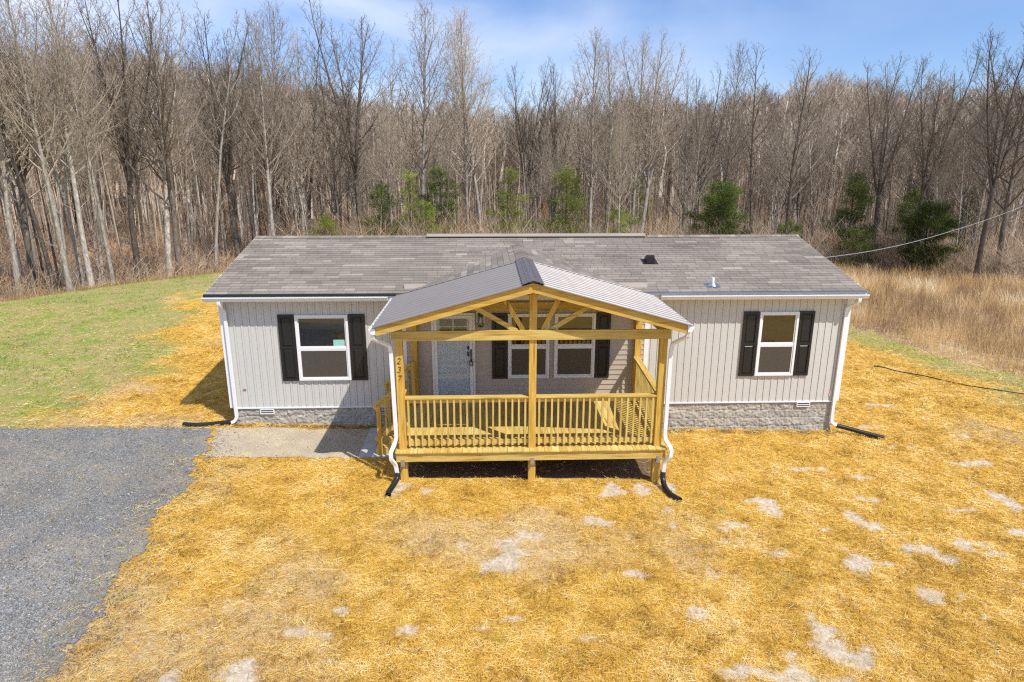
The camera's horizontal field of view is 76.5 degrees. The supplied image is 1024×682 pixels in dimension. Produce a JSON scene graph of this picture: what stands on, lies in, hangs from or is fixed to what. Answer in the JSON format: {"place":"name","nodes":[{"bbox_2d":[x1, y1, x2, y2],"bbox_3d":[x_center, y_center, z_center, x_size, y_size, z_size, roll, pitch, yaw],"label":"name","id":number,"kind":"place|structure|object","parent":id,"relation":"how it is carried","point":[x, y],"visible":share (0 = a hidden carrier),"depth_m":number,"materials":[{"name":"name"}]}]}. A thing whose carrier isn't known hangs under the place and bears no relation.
{"place":"outdoors","nodes":[
{"label":"outdoors","id":0,"kind":"place"},
{"bbox_2d":[0,425,286,681],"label":"driveway","id":1,"kind":"structure","parent":0,"point":[101,583],"depth_m":10.99,"materials":[{"name":"grey gravel"}]},
{"bbox_2d":[0,152,1023,681],"bbox_3d":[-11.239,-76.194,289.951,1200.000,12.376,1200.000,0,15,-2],"label":"ground","id":2,"kind":"structure","parent":0,"point":[516,470],"depth_m":11.14,"materials":[{"name":"yellow plant"}]},
{"bbox_2d":[0,75,29,290],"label":"bare tree","id":3,"kind":"object","parent":2,"relation":"on","point":[2,197],"visible":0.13,"depth_m":33.30,"materials":[{"name":"grey plant"}]},
{"bbox_2d":[0,48,58,292],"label":"bare tree","id":4,"kind":"object","parent":2,"relation":"on","point":[42,242],"visible":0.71,"depth_m":28.80,"materials":[{"name":"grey plant"}]},
{"bbox_2d":[0,2,65,294],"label":"bare tree","id":5,"kind":"object","parent":2,"relation":"on","point":[28,248],"visible":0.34,"depth_m":30.40,"materials":[{"name":"grey plant"}]},
{"bbox_2d":[5,64,61,287],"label":"bare tree","id":6,"kind":"object","parent":2,"relation":"on","point":[51,242],"visible":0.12,"depth_m":35.15,"materials":[{"name":"grey plant"}]},
{"bbox_2d":[0,6,74,295],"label":"bare tree","id":7,"kind":"object","parent":2,"relation":"on","point":[12,243],"visible":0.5,"depth_m":28.78,"materials":[{"name":"grey plant"}]},
{"bbox_2d":[0,34,78,266],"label":"bare tree","id":8,"kind":"object","parent":2,"relation":"on","point":[32,241],"visible":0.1,"depth_m":39.65,"materials":[{"name":"grey plant"}]},
{"bbox_2d":[0,0,97,291],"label":"bare tree","id":9,"kind":"object","parent":2,"relation":"on","point":[67,279],"visible":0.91,"depth_m":27.99,"materials":[{"name":"grey plant"}]},
{"bbox_2d":[36,34,72,267],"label":"bare tree","id":10,"kind":"object","parent":2,"relation":"on","point":[61,220],"visible":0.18,"depth_m":39.46,"materials":[{"name":"grey plant"}]},
{"bbox_2d":[1,15,120,288],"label":"bare tree","id":11,"kind":"object","parent":2,"relation":"on","point":[68,217],"visible":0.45,"depth_m":30.66,"materials":[{"name":"grey plant"}]},
{"bbox_2d":[0,0,148,287],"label":"bare tree","id":12,"kind":"object","parent":2,"relation":"on","point":[85,254],"visible":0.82,"depth_m":29.05,"materials":[{"name":"grey plant"}]},
{"bbox_2d":[35,0,115,284],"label":"bare tree","id":13,"kind":"object","parent":2,"relation":"on","point":[108,256],"visible":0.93,"depth_m":28.87,"materials":[{"name":"grey plant"}]},
{"bbox_2d":[46,76,105,257],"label":"bare tree","id":14,"kind":"object","parent":2,"relation":"on","point":[84,162],"visible":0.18,"depth_m":41.90,"materials":[{"name":"brown plant"}]},
{"bbox_2d":[44,8,119,282],"bbox_3d":[-21.649,-8.881,33.129,2.820,14.517,2.600,7,17,25],"label":"bare tree","id":15,"kind":"object","parent":2,"relation":"on","point":[98,235],"visible":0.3,"depth_m":33.45,"materials":[{"name":"grey plant"}]},
{"bbox_2d":[63,160,111,281],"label":"bare tree","id":16,"kind":"object","parent":2,"relation":"on","point":[95,249],"visible":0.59,"depth_m":33.33,"materials":[{"name":"grey plant"}]},
{"bbox_2d":[41,29,137,253],"bbox_3d":[-27.864,-13.074,43.406,5.958,15.084,5.119,-14,19,-43],"label":"bare tree","id":17,"kind":"object","parent":2,"relation":"on","point":[94,160],"visible":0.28,"depth_m":43.00,"materials":[{"name":"grey plant"}]},
{"bbox_2d":[0,266,226,301],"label":"wood edge grass","id":18,"kind":"structure","parent":2,"relation":"on","point":[127,282],"depth_m":31.51,"materials":[{"name":"plant"}]},
{"bbox_2d":[44,0,190,278],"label":"bare tree","id":19,"kind":"object","parent":2,"relation":"on","point":[129,181],"visible":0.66,"depth_m":32.69,"materials":[{"name":"grey plant"}]},
{"bbox_2d":[105,84,157,250],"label":"bare tree","id":20,"kind":"object","parent":2,"relation":"on","point":[138,194],"visible":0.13,"depth_m":44.15,"materials":[{"name":"brown plant"}]},
{"bbox_2d":[77,0,212,277],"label":"bare tree","id":21,"kind":"object","parent":2,"relation":"on","point":[168,249],"visible":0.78,"depth_m":33.47,"materials":[{"name":"grey plant"}]},
{"bbox_2d":[90,0,235,274],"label":"bare tree","id":22,"kind":"object","parent":2,"relation":"on","point":[174,221],"visible":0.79,"depth_m":33.61,"materials":[{"name":"grey plant"}]},
{"bbox_2d":[168,40,208,265],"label":"bare tree","id":23,"kind":"object","parent":2,"relation":"on","point":[188,228],"visible":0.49,"depth_m":38.42,"materials":[{"name":"grey plant"}]},
{"bbox_2d":[173,58,207,265],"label":"bare tree","id":24,"kind":"object","parent":2,"relation":"on","point":[194,169],"visible":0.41,"depth_m":42.11,"materials":[{"name":"grey plant"}]},
{"bbox_2d":[184,43,245,247],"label":"bare tree","id":25,"kind":"object","parent":2,"relation":"on","point":[218,152],"visible":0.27,"depth_m":44.24,"materials":[{"name":"brown plant"}]},
{"bbox_2d":[183,9,247,270],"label":"bare tree","id":26,"kind":"object","parent":2,"relation":"on","point":[218,192],"visible":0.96,"depth_m":34.76,"materials":[{"name":"grey plant"}]},
{"bbox_2d":[177,2,271,257],"bbox_3d":[-17.532,-11.527,39.906,5.379,16.189,6.003,-14,20,-42],"label":"bare tree","id":27,"kind":"object","parent":2,"relation":"on","point":[227,180],"visible":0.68,"depth_m":39.22,"materials":[{"name":"brown plant"}]},
{"bbox_2d":[215,44,267,248],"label":"bare tree","id":28,"kind":"object","parent":2,"relation":"on","point":[243,162],"visible":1,"depth_m":34.14,"materials":[{"name":"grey plant"}]},
{"bbox_2d":[232,82,265,236],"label":"bare tree","id":29,"kind":"object","parent":2,"relation":"on","point":[252,180],"visible":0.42,"depth_m":41.36,"materials":[{"name":"grey plant"}]},
{"bbox_2d":[231,41,271,235],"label":"bare tree","id":30,"kind":"object","parent":2,"relation":"on","point":[255,185],"visible":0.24,"depth_m":48.80,"materials":[{"name":"brown plant"}]},
{"bbox_2d":[206,7,313,235],"bbox_3d":[-14.294,-11.375,38.510,5.927,15.519,4.868,-10,18,-34],"label":"bare tree","id":31,"kind":"object","parent":2,"relation":"on","point":[264,132],"visible":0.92,"depth_m":37.47,"materials":[{"name":"grey plant"}]},
{"bbox_2d":[209,0,318,235],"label":"bare tree","id":32,"kind":"object","parent":2,"relation":"on","point":[293,105],"visible":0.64,"depth_m":40.68,"materials":[{"name":"brown plant"}]},
{"bbox_2d":[238,66,299,235],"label":"bare tree","id":33,"kind":"object","parent":2,"relation":"on","point":[272,188],"visible":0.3,"depth_m":42.98,"materials":[{"name":"brown plant"}]},
{"bbox_2d":[249,67,305,235],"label":"bare tree","id":34,"kind":"object","parent":2,"relation":"on","point":[283,180],"visible":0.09,"depth_m":51.89,"materials":[{"name":"brown plant"}]},
{"bbox_2d":[204,427,368,458],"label":"footpath","id":35,"kind":"structure","parent":2,"relation":"on","point":[302,441],"depth_m":14.18,"materials":[{"name":"beige concrete"}]},
{"bbox_2d":[253,27,333,235],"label":"bare tree","id":36,"kind":"object","parent":2,"relation":"on","point":[302,179],"visible":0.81,"depth_m":41.08,"materials":[{"name":"grey plant"}]},
{"bbox_2d":[279,19,338,235],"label":"bare tree","id":37,"kind":"object","parent":2,"relation":"on","point":[309,198],"visible":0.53,"depth_m":43.74,"materials":[{"name":"brown plant"}]},
{"bbox_2d":[297,82,344,214],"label":"bare tree","id":38,"kind":"object","parent":2,"relation":"on","point":[319,136],"visible":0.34,"depth_m":48.04,"materials":[{"name":"brown plant"}]},
{"bbox_2d":[308,213,340,235],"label":"evergreen tree","id":39,"kind":"object","parent":2,"relation":"on","point":[326,223],"visible":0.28,"depth_m":37.72,"materials":[{"name":"green plant"}]},
{"bbox_2d":[278,51,380,232],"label":"bare tree","id":40,"kind":"object","parent":2,"relation":"on","point":[333,181],"visible":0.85,"depth_m":41.46,"materials":[{"name":"brown plant"}]},
{"bbox_2d":[273,0,405,234],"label":"bare tree","id":41,"kind":"object","parent":2,"relation":"on","point":[353,157],"visible":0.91,"depth_m":40.98,"materials":[{"name":"brown plant"}]},
{"bbox_2d":[326,115,375,233],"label":"bare tree","id":42,"kind":"object","parent":2,"relation":"on","point":[353,190],"visible":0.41,"depth_m":44.59,"materials":[{"name":"brown plant"}]},
{"bbox_2d":[359,428,395,457],"bbox_3d":[-2.802,2.298,14.355,0.870,0.205,1.520,0,15,-2],"label":"concrete pad","id":43,"kind":"object","parent":2,"relation":"on","point":[368,449],"visible":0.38,"depth_m":13.93,"materials":[{"name":"grey concrete"}]},
{"bbox_2d":[357,180,408,235],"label":"evergreen tree","id":44,"kind":"object","parent":2,"relation":"on","point":[382,211],"visible":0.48,"depth_m":39.30,"materials":[{"name":"green plant"}]},
{"bbox_2d":[358,82,412,230],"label":"bare tree","id":45,"kind":"object","parent":2,"relation":"on","point":[387,126],"visible":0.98,"depth_m":38.55,"materials":[{"name":"brown plant"}]},
{"bbox_2d":[365,38,409,219],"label":"bare tree","id":46,"kind":"object","parent":2,"relation":"on","point":[393,52],"visible":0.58,"depth_m":45.93,"materials":[{"name":"brown plant"}]},
{"bbox_2d":[397,165,426,234],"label":"evergreen tree","id":47,"kind":"object","parent":2,"relation":"on","point":[408,187],"visible":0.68,"depth_m":40.77,"materials":[{"name":"green plant"}]},
{"bbox_2d":[373,0,474,235],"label":"bare tree","id":48,"kind":"object","parent":2,"relation":"on","point":[423,74],"visible":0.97,"depth_m":42.85,"materials":[{"name":"grey plant"}]},
{"bbox_2d":[412,202,445,233],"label":"evergreen tree","id":49,"kind":"object","parent":2,"relation":"on","point":[428,218],"visible":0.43,"depth_m":39.55,"materials":[{"name":"green plant"}]},
{"bbox_2d":[416,164,461,234],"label":"evergreen tree","id":50,"kind":"object","parent":2,"relation":"on","point":[433,187],"visible":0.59,"depth_m":42.16,"materials":[{"name":"green plant"}]},
{"bbox_2d":[404,4,502,232],"bbox_3d":[-3.648,-13.340,44.616,6.523,17.975,5.358,2,15,7],"label":"bare tree","id":51,"kind":"object","parent":2,"relation":"on","point":[457,82],"visible":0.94,"depth_m":43.72,"materials":[{"name":"brown plant"}]},
{"bbox_2d":[430,14,522,233],"bbox_3d":[-2.934,-13.552,45.775,7.318,17.779,6.288,7,17,24],"label":"bare tree","id":52,"kind":"object","parent":2,"relation":"on","point":[473,171],"visible":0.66,"depth_m":45.06,"materials":[{"name":"brown plant"}]},
{"bbox_2d":[0,39,1023,269],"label":"wood","id":53,"kind":"object","parent":2,"relation":"on","point":[842,100],"visible":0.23,"depth_m":58.25,"materials":[{"name":"brown plant"}]},
{"bbox_2d":[0,163,1023,299],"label":"undergrowth","id":54,"kind":"object","parent":2,"relation":"on","point":[1012,265],"visible":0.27,"depth_m":42.36,"materials":[{"name":"brown plant"}]},
{"bbox_2d":[480,166,543,233],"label":"evergreen tree","id":55,"kind":"object","parent":2,"relation":"on","point":[505,194],"visible":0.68,"depth_m":41.98,"materials":[{"name":"green plant"}]},
{"bbox_2d":[0,302,1023,681],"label":"straw","id":56,"kind":"object","parent":2,"relation":"on","point":[688,672],"visible":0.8,"depth_m":10.11,"materials":[{"name":"yellow plant"}]},
{"bbox_2d":[505,107,552,232],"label":"bare tree","id":57,"kind":"object","parent":2,"relation":"on","point":[536,186],"visible":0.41,"depth_m":51.22,"materials":[{"name":"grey plant"}]},
{"bbox_2d":[495,62,563,231],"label":"bare tree","id":58,"kind":"object","parent":2,"relation":"on","point":[523,136],"visible":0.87,"depth_m":47.75,"materials":[{"name":"brown plant"}]},
{"bbox_2d":[201,233,869,430],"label":"house","id":59,"kind":"structure","parent":2,"relation":"on","point":[763,345],"depth_m":15.10,"materials":[{"name":"grey plastic"}]},
{"bbox_2d":[294,314,351,380],"bbox_3d":[-4.278,0.156,14.746,1.176,1.532,0.076,0,15,-2],"label":"window","id":60,"kind":"structure","parent":59,"relation":"in","point":[322,341],"depth_m":14.72,"materials":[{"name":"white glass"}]},
{"bbox_2d":[431,312,475,394],"bbox_3d":[-1.333,0.386,14.880,0.984,2.102,0.157,0,15,-2],"label":"door","id":61,"kind":"structure","parent":59,"relation":"in","point":[453,374],"depth_m":14.91,"materials":[{"name":"metal"}]},
{"bbox_2d":[508,313,549,377],"bbox_3d":[0.383,0.115,14.916,0.947,1.528,0.076,0,15,-2],"label":"window","id":62,"kind":"structure","parent":59,"relation":"in","point":[518,350],"depth_m":14.94,"materials":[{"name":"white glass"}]},
{"bbox_2d":[368,257,694,482],"bbox_3d":[0.182,0.704,13.435,6.107,4.487,3.170,0,15,-2],"label":"covered porch","id":63,"kind":"object","parent":59,"relation":"attached to","point":[575,426],"visible":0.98,"depth_m":12.51,"materials":[{"name":"yellow wood"}]},
{"bbox_2d":[554,313,595,377],"bbox_3d":[1.439,0.106,14.954,0.937,1.528,0.076,0,15,-2],"label":"window","id":64,"kind":"structure","parent":59,"relation":"in","point":[572,358],"depth_m":14.98,"materials":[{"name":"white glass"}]},
{"bbox_2d":[753,311,799,375],"bbox_3d":[6.151,0.068,15.127,0.912,1.532,0.076,0,15,-2],"label":"window","id":65,"kind":"structure","parent":59,"relation":"in","point":[777,331],"depth_m":15.11,"materials":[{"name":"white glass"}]},
{"bbox_2d":[523,121,582,232],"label":"bare tree","id":66,"kind":"object","parent":2,"relation":"on","point":[550,170],"visible":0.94,"depth_m":42.34,"materials":[{"name":"grey plant"}]},
{"bbox_2d":[527,54,590,220],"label":"bare tree","id":67,"kind":"object","parent":2,"relation":"on","point":[554,105],"visible":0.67,"depth_m":48.94,"materials":[{"name":"brown plant"}]},
{"bbox_2d":[536,163,592,232],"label":"evergreen tree","id":68,"kind":"object","parent":2,"relation":"on","point":[567,175],"visible":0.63,"depth_m":42.04,"materials":[{"name":"green plant"}]},
{"bbox_2d":[554,27,641,230],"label":"bare tree","id":69,"kind":"object","parent":2,"relation":"on","point":[591,137],"visible":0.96,"depth_m":43.00,"materials":[{"name":"grey plant"}]},
{"bbox_2d":[575,39,639,231],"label":"bare tree","id":70,"kind":"object","parent":2,"relation":"on","point":[609,159],"visible":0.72,"depth_m":44.55,"materials":[{"name":"grey plant"}]},
{"bbox_2d":[592,102,641,232],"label":"bare tree","id":71,"kind":"object","parent":2,"relation":"on","point":[619,161],"visible":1,"depth_m":39.31,"materials":[{"name":"grey plant"}]},
{"bbox_2d":[604,207,642,232],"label":"evergreen tree","id":72,"kind":"object","parent":2,"relation":"on","point":[624,219],"visible":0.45,"depth_m":40.78,"materials":[{"name":"green plant"}]},
{"bbox_2d":[598,28,685,232],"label":"bare tree","id":73,"kind":"object","parent":2,"relation":"on","point":[637,177],"visible":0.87,"depth_m":44.39,"materials":[{"name":"grey plant"}]},
{"bbox_2d":[606,24,692,232],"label":"bare tree","id":74,"kind":"object","parent":2,"relation":"on","point":[649,172],"visible":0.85,"depth_m":44.86,"materials":[{"name":"grey plant"}]},
{"bbox_2d":[646,68,733,234],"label":"bare tree","id":75,"kind":"object","parent":2,"relation":"on","point":[684,161],"visible":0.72,"depth_m":46.33,"materials":[{"name":"grey plant"}]},
{"bbox_2d":[669,105,726,234],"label":"bare tree","id":76,"kind":"object","parent":2,"relation":"on","point":[696,171],"visible":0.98,"depth_m":44.68,"materials":[{"name":"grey plant"}]},
{"bbox_2d":[673,62,743,234],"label":"bare tree","id":77,"kind":"object","parent":2,"relation":"on","point":[711,139],"visible":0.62,"depth_m":47.64,"materials":[{"name":"brown plant"}]},
{"bbox_2d":[678,175,753,234],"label":"evergreen tree","id":78,"kind":"object","parent":2,"relation":"on","point":[728,191],"visible":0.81,"depth_m":41.45,"materials":[{"name":"green plant"}]},
{"bbox_2d":[703,39,771,221],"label":"bare tree","id":79,"kind":"object","parent":2,"relation":"on","point":[733,122],"visible":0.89,"depth_m":44.60,"materials":[{"name":"grey plant"}]},
{"bbox_2d":[726,41,780,232],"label":"bare tree","id":80,"kind":"object","parent":2,"relation":"on","point":[752,140],"visible":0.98,"depth_m":43.45,"materials":[{"name":"brown plant"}]},
{"bbox_2d":[752,118,800,233],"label":"bare tree","id":81,"kind":"object","parent":2,"relation":"on","point":[771,181],"visible":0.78,"depth_m":44.76,"materials":[{"name":"grey plant"}]},
{"bbox_2d":[758,123,805,232],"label":"bare tree","id":82,"kind":"object","parent":2,"relation":"on","point":[777,194],"visible":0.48,"depth_m":49.12,"materials":[{"name":"grey plant"}]},
{"bbox_2d":[726,44,856,232],"bbox_3d":[18.413,-11.794,43.366,8.397,15.156,5.961,2,15,7],"label":"bare tree","id":83,"kind":"object","parent":2,"relation":"on","point":[790,186],"visible":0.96,"depth_m":42.91,"materials":[{"name":"brown plant"}]},
{"bbox_2d":[781,139,827,233],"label":"bare tree","id":84,"kind":"object","parent":2,"relation":"on","point":[803,188],"visible":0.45,"depth_m":50.55,"materials":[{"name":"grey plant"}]},
{"bbox_2d":[790,85,835,244],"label":"bare tree","id":85,"kind":"object","parent":2,"relation":"on","point":[811,184],"visible":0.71,"depth_m":45.32,"materials":[{"name":"grey plant"}]},
{"bbox_2d":[808,168,886,264],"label":"evergreen tree","id":86,"kind":"object","parent":2,"relation":"on","point":[850,214],"visible":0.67,"depth_m":42.81,"materials":[{"name":"green plant"}]},
{"bbox_2d":[829,226,887,271],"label":"evergreen tree","id":87,"kind":"object","parent":2,"relation":"on","point":[861,246],"visible":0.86,"depth_m":41.55,"materials":[{"name":"green plant"}]},
{"bbox_2d":[847,50,943,254],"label":"bare tree","id":88,"kind":"object","parent":2,"relation":"on","point":[878,190],"visible":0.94,"depth_m":41.60,"materials":[{"name":"brown plant"}]},
{"bbox_2d":[884,182,930,264],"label":"evergreen tree","id":89,"kind":"object","parent":2,"relation":"on","point":[912,208],"visible":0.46,"depth_m":43.50,"materials":[{"name":"green plant"}]},
{"bbox_2d":[833,258,1023,374],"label":"tall dry grass","id":90,"kind":"structure","parent":2,"relation":"on","point":[997,297],"depth_m":29.27,"materials":[{"name":"beige plant"}]},
{"bbox_2d":[890,198,968,273],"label":"evergreen tree","id":91,"kind":"object","parent":2,"relation":"on","point":[936,222],"visible":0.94,"depth_m":39.74,"materials":[{"name":"green plant"}]},
{"bbox_2d":[889,99,976,238],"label":"bare tree","id":92,"kind":"object","parent":2,"relation":"on","point":[927,190],"visible":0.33,"depth_m":44.87,"materials":[{"name":"brown plant"}]},
{"bbox_2d":[904,69,971,244],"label":"bare tree","id":93,"kind":"object","parent":2,"relation":"on","point":[933,135],"visible":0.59,"depth_m":41.42,"materials":[{"name":"grey plant"}]},
{"bbox_2d":[902,94,982,239],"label":"bare tree","id":94,"kind":"object","parent":2,"relation":"on","point":[929,195],"visible":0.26,"depth_m":45.52,"materials":[{"name":"brown plant"}]},
{"bbox_2d":[899,39,995,268],"bbox_3d":[26.284,-10.762,40.659,4.733,14.720,5.194,3,15,11],"label":"bare tree","id":95,"kind":"object","parent":2,"relation":"on","point":[924,186],"visible":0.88,"depth_m":40.00,"materials":[{"name":"brown plant"}]},
{"bbox_2d":[924,104,974,249],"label":"bare tree","id":96,"kind":"object","parent":2,"relation":"on","point":[944,188],"visible":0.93,"depth_m":38.85,"materials":[{"name":"grey plant"}]},
{"bbox_2d":[931,108,999,279],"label":"bare tree","id":97,"kind":"object","parent":2,"relation":"on","point":[963,201],"visible":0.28,"depth_m":44.05,"materials":[{"name":"grey plant"}]},
{"bbox_2d":[948,101,983,265],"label":"bare tree","id":98,"kind":"object","parent":2,"relation":"on","point":[962,171],"visible":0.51,"depth_m":40.40,"materials":[{"name":"grey plant"}]},
{"bbox_2d":[947,182,988,272],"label":"evergreen tree","id":99,"kind":"object","parent":2,"relation":"on","point":[968,220],"visible":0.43,"depth_m":44.41,"materials":[{"name":"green plant"}]},
{"bbox_2d":[939,97,1023,268],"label":"bare tree","id":100,"kind":"object","parent":2,"relation":"on","point":[979,201],"visible":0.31,"depth_m":42.60,"materials":[{"name":"grey plant"}]},
{"bbox_2d":[944,24,1023,280],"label":"bare tree","id":101,"kind":"object","parent":2,"relation":"on","point":[993,181],"visible":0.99,"depth_m":35.88,"materials":[{"name":"brown plant"}]},
{"bbox_2d":[947,24,1023,282],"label":"bare tree","id":102,"kind":"object","parent":2,"relation":"on","point":[1006,216],"visible":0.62,"depth_m":37.61,"materials":[{"name":"brown plant"}]},
{"bbox_2d":[0,273,1023,599],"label":"grass","id":103,"kind":"structure","parent":0,"point":[10,365],"depth_m":22.17,"materials":[{"name":"green plant"}]},
{"bbox_2d":[0,0,1023,143],"label":"sky","id":104,"kind":"structure","parent":0,"point":[845,33],"materials":[{"name":"blue"}]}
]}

